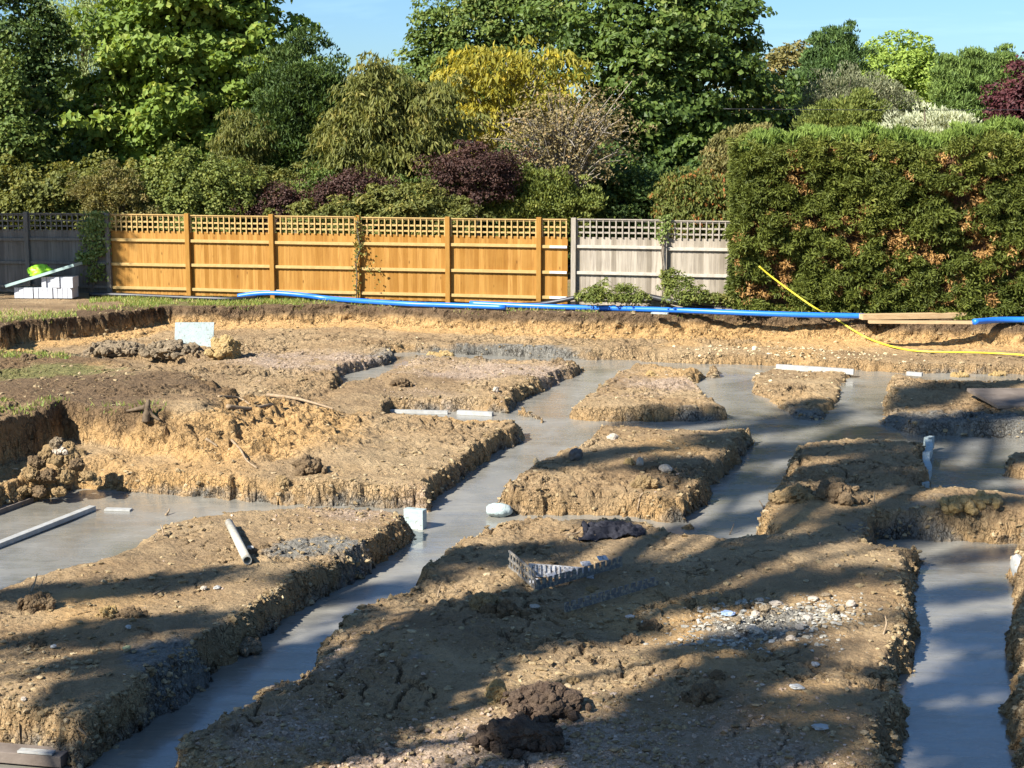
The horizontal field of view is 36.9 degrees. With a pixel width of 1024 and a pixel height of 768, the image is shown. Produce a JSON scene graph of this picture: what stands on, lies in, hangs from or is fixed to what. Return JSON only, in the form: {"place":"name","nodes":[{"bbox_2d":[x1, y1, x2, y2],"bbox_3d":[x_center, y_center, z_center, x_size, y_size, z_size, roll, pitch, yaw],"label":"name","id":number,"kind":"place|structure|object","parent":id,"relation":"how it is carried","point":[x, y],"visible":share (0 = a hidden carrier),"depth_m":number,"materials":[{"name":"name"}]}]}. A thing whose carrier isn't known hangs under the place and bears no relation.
{"place":"outdoors","nodes":[
{"label":"outdoors","id":0,"kind":"place"},
{"bbox_2d":[0,224,1023,767],"bbox_3d":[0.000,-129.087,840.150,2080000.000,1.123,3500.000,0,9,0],"label":"ground","id":1,"kind":"structure","parent":0,"point":[284,432],"depth_m":16.56,"materials":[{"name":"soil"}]},
{"bbox_2d":[0,49,53,229],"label":"hazel tree","id":2,"kind":"object","parent":1,"relation":"on","point":[17,138],"visible":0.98,"depth_m":37.62,"materials":[{"name":"green plant"}]},
{"bbox_2d":[21,465,39,481],"bbox_3d":[-5.726,1.063,18.289,0.240,0.199,0.241,0,9,0],"label":"rubble lump","id":3,"kind":"object","parent":1,"relation":"on","point":[29,473],"visible":1,"depth_m":18.23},
{"bbox_2d":[28,455,46,469],"bbox_3d":[-5.668,0.941,18.322,0.234,0.185,0.241,0,9,0],"label":"rubble lump","id":4,"kind":"object","parent":3,"relation":"on","point":[37,462],"visible":1,"depth_m":18.26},
{"bbox_2d":[16,591,56,613],"bbox_3d":[-4.063,1.900,13.162,0.310,0.230,0.260,4,10,24],"label":"earth clod","id":5,"kind":"object","parent":1,"relation":"on","point":[37,601],"visible":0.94,"depth_m":13.11,"materials":[{"name":"soil"}]},
{"bbox_2d":[0,0,84,222],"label":"ivy clad tree","id":6,"kind":"object","parent":1,"relation":"on","point":[36,52],"visible":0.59,"depth_m":38.77,"materials":[{"name":"green plant"}]},
{"bbox_2d":[43,288,47,297],"bbox_3d":[-10.133,-2.011,33.600,0.098,0.232,0.440,0,9,2],"label":"concrete block","id":7,"kind":"object","parent":1,"relation":"on","point":[45,292],"depth_m":33.38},
{"bbox_2d":[41,275,51,287],"bbox_3d":[-10.162,-2.241,33.565,0.098,0.232,0.440,0,9,1],"label":"concrete block","id":8,"kind":"object","parent":7,"relation":"on","point":[43,281],"depth_m":33.35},
{"bbox_2d":[5,262,81,287],"bbox_3d":[-10.222,-2.391,33.546,1.536,0.516,0.620,0,9,2],"label":"plank","id":9,"kind":"object","parent":8,"relation":"on","point":[42,274],"visible":1,"depth_m":33.25,"materials":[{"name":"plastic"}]},
{"bbox_2d":[27,264,53,277],"bbox_3d":[-10.289,-2.466,33.547,0.584,0.324,0.402,0,9,0],"label":"plastic bag","id":10,"kind":"object","parent":9,"relation":"on","point":[36,269],"visible":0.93,"depth_m":33.40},
{"bbox_2d":[0,212,112,292],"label":"shaded fence","id":11,"kind":"object","parent":1,"relation":"on","point":[23,249],"visible":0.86,"depth_m":34.21,"materials":[{"name":"wood"}]},
{"bbox_2d":[74,210,112,291],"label":"climbing ivy","id":12,"kind":"object","parent":11,"relation":"attached to","point":[95,229],"visible":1,"depth_m":33.91,"materials":[{"name":"green plant"}]},
{"bbox_2d":[0,149,146,229],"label":"leafy shrub","id":13,"kind":"object","parent":1,"relation":"on","point":[31,191],"visible":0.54,"depth_m":36.64,"materials":[{"name":"green plant"}]},
{"bbox_2d":[36,0,117,106],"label":"willow tree","id":14,"kind":"object","parent":1,"relation":"on","point":[85,58],"visible":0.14,"depth_m":50.27,"materials":[{"name":"green plant"}]},
{"bbox_2d":[95,605,117,617],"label":"earth clod","id":15,"kind":"object","parent":1,"relation":"on","point":[109,611],"visible":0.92,"depth_m":12.96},
{"bbox_2d":[63,158,160,230],"bbox_3d":[-9.397,-3.786,36.248,2.284,3.051,1.499,-2,9,-10],"label":"tangled shrub","id":16,"kind":"object","parent":1,"relation":"on","point":[91,189],"visible":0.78,"depth_m":35.89,"materials":[{"name":"green plant"}]},
{"bbox_2d":[86,340,145,356],"bbox_3d":[-7.200,-0.653,28.158,1.175,0.284,1.037,0,9,0],"label":"rubble heap","id":17,"kind":"object","parent":1,"relation":"on","point":[113,348],"visible":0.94,"depth_m":27.89,"materials":[{"name":"stone"}]},
{"bbox_2d":[115,605,147,617],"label":"earth clod","id":18,"kind":"object","parent":1,"relation":"on","point":[130,612],"visible":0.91,"depth_m":12.94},
{"bbox_2d":[126,399,160,422],"bbox_3d":[-4.758,0.341,19.769,0.533,0.295,0.165,7,11,38],"label":"tree stump","id":19,"kind":"object","parent":1,"relation":"on","point":[147,412],"visible":1,"depth_m":19.70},
{"bbox_2d":[138,339,204,359],"bbox_3d":[-6.155,-0.597,27.737,1.115,0.409,0.867,2,9,11],"label":"rubble heap","id":20,"kind":"object","parent":1,"relation":"on","point":[175,349],"visible":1,"depth_m":27.50,"materials":[{"name":"stone"}]},
{"bbox_2d":[89,292,256,300],"bbox_3d":[-7.440,-1.895,33.355,3.885,0.090,0.459,2,9,11],"label":"black duct","id":21,"kind":"object","parent":1,"relation":"on","point":[102,294],"visible":0.96,"depth_m":33.25,"materials":[{"name":"plastic"}]},
{"bbox_2d":[50,0,323,176],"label":"sycamore tree","id":22,"kind":"object","parent":1,"relation":"on","point":[182,62],"visible":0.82,"depth_m":39.68,"materials":[{"name":"green plant"}]},
{"bbox_2d":[114,141,270,231],"bbox_3d":[-7.673,-4.091,36.845,3.804,3.465,2.236,0,9,0],"label":"leafy shrub","id":23,"kind":"object","parent":1,"relation":"on","point":[168,191],"visible":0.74,"depth_m":36.26,"materials":[{"name":"green plant"}]},
{"bbox_2d":[175,322,213,346],"bbox_3d":[-5.905,-0.918,28.563,0.733,0.447,0.128,0,9,-2],"label":"foam sheet","id":24,"kind":"object","parent":1,"relation":"on","point":[200,333],"visible":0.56,"depth_m":28.54,"materials":[{"name":"plastic"}]},
{"bbox_2d":[204,334,241,359],"bbox_3d":[-5.122,-0.580,27.336,0.543,0.605,0.681,2,9,15],"label":"clay mound","id":25,"kind":"object","parent":1,"relation":"on","point":[225,346],"visible":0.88,"depth_m":27.23,"materials":[{"name":"soil"}]},
{"bbox_2d":[225,519,251,564],"bbox_3d":[-2.725,1.557,15.267,0.084,0.094,1.564,-3,9,-16],"label":"pipe","id":26,"kind":"object","parent":1,"relation":"on","point":[239,543],"visible":1,"depth_m":15.08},
{"bbox_2d":[205,106,284,181],"bbox_3d":[-6.700,-4.810,38.695,1.999,4.303,1.515,0,9,0],"label":"slender tree","id":27,"kind":"object","parent":1,"relation":"on","point":[234,132],"visible":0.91,"depth_m":38.19,"materials":[{"name":"green plant"}]},
{"bbox_2d":[218,395,282,410],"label":"dead branch","id":28,"kind":"object","parent":1,"relation":"on","point":[230,406],"visible":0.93,"depth_m":20.94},
{"bbox_2d":[228,180,320,232],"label":"purple shrub","id":29,"kind":"object","parent":1,"relation":"on","point":[286,194],"visible":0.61,"depth_m":36.50,"materials":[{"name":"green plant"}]},
{"bbox_2d":[218,157,339,232],"bbox_3d":[-5.958,-3.982,37.464,4.140,3.056,2.101,0,9,0],"label":"rambling shrub","id":30,"kind":"object","parent":1,"relation":"on","point":[289,177],"visible":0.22,"depth_m":37.02,"materials":[{"name":"green plant"}]},
{"bbox_2d":[221,25,359,232],"bbox_3d":[-5.354,-5.889,39.001,4.112,6.348,2.374,0,9,0],"label":"bay tree","id":31,"kind":"object","parent":1,"relation":"on","point":[302,101],"visible":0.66,"depth_m":38.30,"materials":[{"name":"green plant"}]},
{"bbox_2d":[266,393,333,408],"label":"dead branch","id":32,"kind":"object","parent":1,"relation":"on","point":[290,397],"visible":0.96,"depth_m":23.32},
{"bbox_2d":[291,453,327,475],"bbox_3d":[-2.449,1.011,18.601,0.452,0.363,0.431,0,9,0],"label":"earth clod","id":33,"kind":"object","parent":1,"relation":"on","point":[306,464],"visible":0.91,"depth_m":18.47,"materials":[{"name":"soil"}]},
{"bbox_2d":[109,213,567,303],"bbox_3d":[-3.865,-2.686,32.825,10.266,1.849,0.111,2,9,13],"label":"timber fence","id":34,"kind":"object","parent":1,"relation":"on","point":[447,267],"visible":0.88,"depth_m":32.80,"materials":[{"name":"wood"}]},
{"bbox_2d":[349,215,382,297],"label":"climbing vine","id":35,"kind":"object","parent":34,"relation":"attached to","point":[359,250],"visible":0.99,"depth_m":32.55,"materials":[{"name":"green plant"}]},
{"bbox_2d":[289,163,404,213],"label":"purple shrub","id":36,"kind":"object","parent":1,"relation":"on","point":[334,184],"visible":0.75,"depth_m":36.07,"materials":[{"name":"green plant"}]},
{"bbox_2d":[0,295,718,415],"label":"grass","id":37,"kind":"structure","parent":1,"relation":"on","point":[145,302],"depth_m":31.80,"materials":[{"name":"plant"}]},
{"bbox_2d":[9,136,727,265],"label":"undergrowth","id":38,"kind":"object","parent":1,"relation":"on","point":[692,163],"visible":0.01,"depth_m":39.93,"materials":[{"name":"green plant"}]},
{"bbox_2d":[237,291,505,309],"bbox_3d":[-3.015,-1.780,32.307,6.266,0.194,0.478,4,10,23],"label":"blue pipe","id":39,"kind":"object","parent":1,"relation":"on","point":[390,302],"visible":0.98,"depth_m":32.04,"materials":[{"name":"plastic"}]},
{"bbox_2d":[277,160,474,233],"bbox_3d":[-3.241,-3.927,37.236,4.863,3.018,2.174,0,9,0],"label":"rambling shrub","id":40,"kind":"object","parent":1,"relation":"on","point":[322,173],"visible":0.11,"depth_m":36.89,"materials":[{"name":"green plant"}]},
{"bbox_2d":[262,178,496,235],"bbox_3d":[-3.096,-3.528,36.051,5.478,2.616,1.554,0,9,0],"label":"laurel shrub","id":41,"kind":"object","parent":1,"relation":"on","point":[420,206],"visible":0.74,"depth_m":35.67,"materials":[{"name":"green plant"}]},
{"bbox_2d":[301,49,496,232],"bbox_3d":[-2.753,-5.387,38.051,4.792,5.652,2.890,0,9,0],"label":"cherry tree","id":42,"kind":"object","parent":1,"relation":"on","point":[377,125],"visible":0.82,"depth_m":37.30,"materials":[{"name":"green plant"}]},
{"bbox_2d":[410,139,538,235],"bbox_3d":[-0.895,-4.090,36.735,3.060,3.503,1.871,0,9,0],"label":"purple maple","id":43,"kind":"object","parent":1,"relation":"on","point":[492,171],"visible":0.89,"depth_m":36.34,"materials":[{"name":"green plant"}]},
{"bbox_2d":[468,591,501,611],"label":"earth clod","id":44,"kind":"object","parent":1,"relation":"on","point":[478,601],"visible":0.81,"depth_m":12.99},
{"bbox_2d":[391,0,586,234],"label":"oak tree","id":45,"kind":"object","parent":1,"relation":"on","point":[442,39],"visible":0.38,"depth_m":51.62,"materials":[{"name":"green plant"}]},
{"bbox_2d":[484,678,508,704],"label":"earth clod","id":46,"kind":"object","parent":1,"relation":"on","point":[495,689],"visible":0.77,"depth_m":11.10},
{"bbox_2d":[23,71,984,187],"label":"woods","id":47,"kind":"object","parent":1,"relation":"on","point":[57,125],"visible":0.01,"depth_m":61.70,"materials":[{"name":"green plant"}]},
{"bbox_2d":[479,598,531,617],"bbox_3d":[-0.051,1.894,12.916,0.411,0.185,0.254,5,10,29],"label":"earth clod","id":48,"kind":"object","parent":1,"relation":"on","point":[504,607],"visible":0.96,"depth_m":12.87,"materials":[{"name":"soil"}]},
{"bbox_2d":[0,345,1023,767],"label":"concrete footing","id":49,"kind":"object","parent":1,"relation":"on","point":[954,689],"visible":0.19,"depth_m":16.78,"materials":[{"name":"concrete"}]},
{"bbox_2d":[0,497,33,513],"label":"dark plank","id":50,"kind":"object","parent":49,"relation":"on","point":[9,507],"visible":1,"depth_m":18.02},
{"bbox_2d":[0,742,67,767],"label":"timber board","id":51,"kind":"object","parent":49,"relation":"on","point":[33,755],"visible":1,"depth_m":10.61,"materials":[{"name":"brown wood"}]},
{"bbox_2d":[27,485,46,497],"bbox_3d":[-5.605,1.276,18.228,0.278,0.152,0.192,9,13,44],"label":"rubble lump","id":52,"kind":"object","parent":49,"relation":"on","point":[38,491],"visible":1,"depth_m":18.17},
{"bbox_2d":[35,468,57,483],"bbox_3d":[-5.513,1.097,18.272,0.248,0.197,0.235,3,9,15],"label":"rubble lump","id":53,"kind":"object","parent":52,"relation":"on","point":[48,475],"visible":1,"depth_m":18.21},
{"bbox_2d":[0,505,95,547],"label":"white plank","id":54,"kind":"object","parent":49,"relation":"on","point":[14,538],"visible":1,"depth_m":17.09,"materials":[{"name":"plastic"}]},
{"bbox_2d":[51,486,66,496],"bbox_3d":[-5.381,1.280,18.256,0.182,0.132,0.220,-3,9,-17],"label":"rubble lump","id":55,"kind":"object","parent":49,"relation":"on","point":[59,491],"visible":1,"depth_m":18.21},
{"bbox_2d":[55,468,74,484],"bbox_3d":[-5.306,1.098,18.280,0.225,0.193,0.276,0,9,0],"label":"rubble lump","id":56,"kind":"object","parent":55,"relation":"on","point":[67,475],"visible":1,"depth_m":18.20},
{"bbox_2d":[46,454,68,467],"bbox_3d":[-5.413,0.916,18.305,0.236,0.170,0.239,7,11,37],"label":"rubble lump","id":57,"kind":"object","parent":56,"relation":"on","point":[59,461],"visible":1,"depth_m":18.26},
{"bbox_2d":[235,636,262,656],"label":"earth clod","id":58,"kind":"object","parent":49,"relation":"on","point":[249,644],"visible":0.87,"depth_m":12.93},
{"bbox_2d":[404,507,426,529],"bbox_3d":[-1.082,1.512,17.181,0.236,0.240,0.110,3,10,21],"label":"foam block","id":59,"kind":"object","parent":49,"relation":"on","point":[415,518],"depth_m":17.13,"materials":[{"name":"plastic"}]},
{"bbox_2d":[390,409,447,414],"bbox_3d":[-1.417,0.425,23.438,0.890,0.053,0.090,1,9,6],"label":"white strip","id":60,"kind":"object","parent":49,"relation":"on","point":[407,411],"visible":0.95,"depth_m":23.41,"materials":[{"name":"plastic"}]},
{"bbox_2d":[486,503,512,516],"bbox_3d":[-0.145,1.456,17.702,0.310,0.170,0.227,0,9,0],"label":"foam chunk","id":61,"kind":"object","parent":49,"relation":"on","point":[498,510],"visible":1,"depth_m":17.63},
{"bbox_2d":[776,364,853,374],"bbox_3d":[5.251,-0.256,26.638,1.344,0.104,0.090,4,10,22],"label":"white strip","id":62,"kind":"object","parent":49,"relation":"on","point":[806,368],"visible":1,"depth_m":26.62,"materials":[{"name":"plastic"}]},
{"bbox_2d":[922,439,932,487],"bbox_3d":[5.299,1.026,19.612,0.130,0.186,2.455,3,9,16],"label":"foam strip","id":63,"kind":"object","parent":49,"relation":"on","point":[927,453],"visible":0.71,"depth_m":19.81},
{"bbox_2d":[430,34,595,235],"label":"yellowing tree","id":64,"kind":"object","parent":1,"relation":"on","point":[497,91],"visible":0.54,"depth_m":41.44,"materials":[{"name":"yellow plant"}]},
{"bbox_2d":[467,711,570,758],"bbox_3d":[0.048,2.384,10.338,0.696,0.295,0.538,0,9,0],"label":"soil heap","id":65,"kind":"object","parent":1,"relation":"on","point":[518,734],"visible":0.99,"depth_m":10.22,"materials":[{"name":"soil"}]},
{"bbox_2d":[473,160,608,236],"bbox_3d":[0.619,-3.907,37.178,3.427,3.002,1.685,0,9,0],"label":"leafy shrub","id":66,"kind":"object","parent":1,"relation":"on","point":[558,195],"visible":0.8,"depth_m":36.81,"materials":[{"name":"green plant"}]},
{"bbox_2d":[493,680,591,722],"bbox_3d":[0.236,2.292,10.928,0.640,0.346,0.579,6,11,32],"label":"soil heap","id":67,"kind":"object","parent":1,"relation":"on","point":[554,700],"visible":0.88,"depth_m":10.83,"materials":[{"name":"soil"}]},
{"bbox_2d":[508,550,622,589],"bbox_3d":[0.573,1.710,14.274,1.025,0.240,0.759,-3,10,-19],"label":"broken crate","id":68,"kind":"object","parent":1,"relation":"on","point":[565,574],"visible":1,"depth_m":14.21,"materials":[{"name":"grey plastic"}]},
{"bbox_2d":[475,69,657,236],"bbox_3d":[1.053,-5.048,37.497,3.592,5.161,3.822,-9,13,-44],"label":"bare apple tree","id":69,"kind":"object","parent":1,"relation":"on","point":[574,147],"visible":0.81,"depth_m":37.13,"materials":[{"name":"brown plant"}]},
{"bbox_2d":[564,577,658,611],"bbox_3d":[0.883,1.842,13.496,1.167,0.097,0.014,-8,12,-41],"label":"toothed strip","id":70,"kind":"object","parent":1,"relation":"on","point":[607,596],"visible":1,"depth_m":13.47,"materials":[{"name":"grey plastic"}]},
{"bbox_2d":[578,520,645,541],"bbox_3d":[1.029,1.486,15.808,0.718,0.122,0.775,0,9,0],"label":"black cloth","id":71,"kind":"object","parent":1,"relation":"on","point":[605,529],"visible":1,"depth_m":15.71,"materials":[{"name":"fabric"}]},
{"bbox_2d":[573,277,652,305],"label":"bush","id":72,"kind":"object","parent":1,"relation":"on","point":[600,294],"visible":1,"depth_m":30.86,"materials":[{"name":"green plant"}]},
{"bbox_2d":[621,633,641,645],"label":"earth clod","id":73,"kind":"object","parent":1,"relation":"on","point":[633,639],"visible":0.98,"depth_m":12.48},
{"bbox_2d":[630,474,658,490],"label":"earth clod","id":74,"kind":"object","parent":1,"relation":"on","point":[645,481],"visible":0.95,"depth_m":17.82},
{"bbox_2d":[636,618,661,631],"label":"earth clod","id":75,"kind":"object","parent":1,"relation":"on","point":[651,624],"visible":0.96,"depth_m":12.80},
{"bbox_2d":[571,218,730,306],"bbox_3d":[3.750,-2.414,31.105,5.188,1.842,0.111,2,9,13],"label":"weathered fence","id":76,"kind":"object","parent":1,"relation":"on","point":[615,260],"visible":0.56,"depth_m":31.37,"materials":[{"name":"wood"}]},
{"bbox_2d":[654,214,672,306],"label":"climbing ivy","id":77,"kind":"object","parent":76,"relation":"attached to","point":[666,226],"visible":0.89,"depth_m":31.04,"materials":[{"name":"green plant"}]},
{"bbox_2d":[575,153,727,237],"bbox_3d":[3.765,-4.250,38.838,5.575,3.158,1.947,0,9,0],"label":"dark shrub","id":78,"kind":"object","parent":1,"relation":"on","point":[627,198],"visible":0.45,"depth_m":38.24,"materials":[{"name":"green plant"}]},
{"bbox_2d":[502,0,806,172],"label":"lime tree","id":79,"kind":"object","parent":1,"relation":"on","point":[681,105],"visible":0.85,"depth_m":42.81,"materials":[{"name":"green plant"}]},
{"bbox_2d":[469,301,864,318],"bbox_3d":[2.946,-1.479,30.665,8.035,0.110,0.268,3,9,17],"label":"blue pipe","id":80,"kind":"object","parent":1,"relation":"on","point":[712,311],"visible":0.91,"depth_m":30.49,"materials":[{"name":"plastic"}]},
{"bbox_2d":[655,267,718,307],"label":"bush","id":81,"kind":"object","parent":1,"relation":"on","point":[689,296],"visible":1,"depth_m":30.53,"materials":[{"name":"green plant"}]},
{"bbox_2d":[647,165,728,238],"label":"photinia shrub","id":82,"kind":"object","parent":1,"relation":"on","point":[701,199],"visible":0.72,"depth_m":34.02,"materials":[{"name":"green plant"}]},
{"bbox_2d":[646,293,740,309],"bbox_3d":[3.822,-1.608,30.866,2.424,0.360,0.164,4,10,22],"label":"black duct","id":83,"kind":"object","parent":1,"relation":"on","point":[658,299],"visible":0.54,"depth_m":30.91,"materials":[{"name":"plastic"}]},
{"bbox_2d":[680,680,721,706],"bbox_3d":[1.366,2.226,10.990,0.292,0.180,0.257,-7,11,-37],"label":"earth clod","id":84,"kind":"object","parent":1,"relation":"on","point":[697,694],"visible":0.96,"depth_m":10.94,"materials":[{"name":"soil"}]},
{"bbox_2d":[698,292,748,305],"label":"bush","id":85,"kind":"object","parent":1,"relation":"on","point":[722,298],"visible":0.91,"depth_m":30.66,"materials":[{"name":"green plant"}]},
{"bbox_2d":[693,121,774,199],"bbox_3d":[5.309,-4.066,35.310,2.411,3.896,1.325,0,9,0],"label":"bronze shrub","id":86,"kind":"object","parent":1,"relation":"on","point":[715,162],"visible":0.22,"depth_m":34.88,"materials":[{"name":"green plant"}]},
{"bbox_2d":[635,589,889,668],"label":"concrete crumbs","id":87,"kind":"object","parent":1,"relation":"on","point":[765,638],"visible":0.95,"depth_m":12.90,"materials":[{"name":"concrete"}]},
{"bbox_2d":[714,38,814,115],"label":"copper tree","id":88,"kind":"object","parent":1,"relation":"on","point":[777,59],"visible":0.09,"depth_m":53.93,"materials":[{"name":"plant"}]},
{"bbox_2d":[734,91,799,131],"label":"backdrop tree","id":89,"kind":"object","parent":1,"relation":"on","point":[785,126],"visible":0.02,"depth_m":45.74,"materials":[{"name":"green plant"}]},
{"bbox_2d":[653,341,928,384],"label":"pale chippings","id":90,"kind":"object","parent":1,"relation":"on","point":[755,347],"visible":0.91,"depth_m":27.88,"materials":[{"name":"gravel"}]},
{"bbox_2d":[768,483,815,503],"bbox_3d":[3.110,1.247,17.032,0.526,0.315,0.368,0,9,0],"label":"earth clod","id":91,"kind":"object","parent":1,"relation":"on","point":[797,492],"visible":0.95,"depth_m":16.93,"materials":[{"name":"soil"}]},
{"bbox_2d":[781,18,878,115],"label":"cypress tree","id":92,"kind":"object","parent":1,"relation":"on","point":[826,53],"visible":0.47,"depth_m":52.41,"materials":[{"name":"green plant"}]},
{"bbox_2d":[789,86,892,129],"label":"shrub","id":93,"kind":"object","parent":1,"relation":"on","point":[857,106],"visible":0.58,"depth_m":38.95,"materials":[{"name":"green plant"}]},
{"bbox_2d":[813,480,869,505],"bbox_3d":[3.599,1.231,17.027,0.557,0.306,0.602,-8,12,-40],"label":"earth clod","id":94,"kind":"object","parent":1,"relation":"on","point":[841,494],"visible":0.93,"depth_m":16.92,"materials":[{"name":"soil"}]},
{"bbox_2d":[791,60,924,155],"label":"grey willow","id":95,"kind":"object","parent":1,"relation":"on","point":[829,89],"visible":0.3,"depth_m":44.75,"materials":[{"name":"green plant"}]},
{"bbox_2d":[722,114,1023,319],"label":"conifer hedge","id":96,"kind":"object","parent":1,"relation":"on","point":[834,220],"visible":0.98,"depth_m":29.77,"materials":[{"name":"plant"}]},
{"bbox_2d":[759,266,1023,355],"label":"yellow hose","id":97,"kind":"object","parent":1,"relation":"on","point":[788,289],"visible":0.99,"depth_m":29.09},
{"bbox_2d":[858,29,954,127],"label":"ash tree","id":98,"kind":"object","parent":1,"relation":"on","point":[909,66],"visible":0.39,"depth_m":55.86,"materials":[{"name":"green plant"}]},
{"bbox_2d":[868,320,971,323],"bbox_3d":[7.670,-1.157,28.763,1.966,0.050,0.140,0,9,3],"label":"timber plank","id":99,"kind":"object","parent":1,"relation":"on","point":[912,322],"visible":1,"depth_m":28.70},
{"bbox_2d":[877,100,981,133],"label":"silver bush","id":100,"kind":"object","parent":1,"relation":"on","point":[938,119],"visible":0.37,"depth_m":37.05,"materials":[{"name":"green plant"}]},
{"bbox_2d":[859,312,1003,319],"bbox_3d":[8.214,-1.322,29.644,3.090,0.100,0.200,-1,9,-8],"label":"timber plank","id":101,"kind":"object","parent":1,"relation":"on","point":[887,316],"visible":0.69,"depth_m":29.49,"materials":[{"name":"wood"}]},
{"bbox_2d":[936,494,978,515],"bbox_3d":[4.852,1.327,16.759,0.423,0.262,0.485,0,9,0],"label":"earth clod","id":102,"kind":"object","parent":1,"relation":"on","point":[952,505],"visible":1,"depth_m":16.62,"materials":[{"name":"soil"}]},
{"bbox_2d":[925,45,1002,154],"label":"conifer tree","id":103,"kind":"object","parent":1,"relation":"on","point":[957,82],"visible":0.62,"depth_m":53.50,"materials":[{"name":"green plant"}]},
{"bbox_2d":[967,490,1003,509],"bbox_3d":[5.147,1.273,16.765,0.416,0.220,0.366,2,9,12],"label":"earth clod","id":104,"kind":"object","parent":1,"relation":"on","point":[981,499],"visible":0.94,"depth_m":16.68,"materials":[{"name":"soil"}]},
{"bbox_2d":[967,388,1023,408],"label":"flat board","id":105,"kind":"object","parent":1,"relation":"on","point":[1003,398],"visible":1,"depth_m":23.52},
{"bbox_2d":[972,317,1023,324],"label":"blue pipe","id":106,"kind":"object","parent":1,"relation":"on","point":[989,320],"visible":1,"depth_m":28.86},
{"bbox_2d":[976,51,1023,124],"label":"plum tree","id":107,"kind":"object","parent":1,"relation":"on","point":[1007,101],"visible":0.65,"depth_m":42.85,"materials":[{"name":"purple plant"}]},
{"bbox_2d":[980,42,1023,89],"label":"conifer tree","id":108,"kind":"object","parent":1,"relation":"on","point":[998,58],"visible":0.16,"depth_m":55.51,"materials":[{"name":"green plant"}]},
{"bbox_2d":[0,0,1023,142],"label":"sky","id":109,"kind":"structure","parent":0,"point":[356,26],"materials":[{"name":"blue"}]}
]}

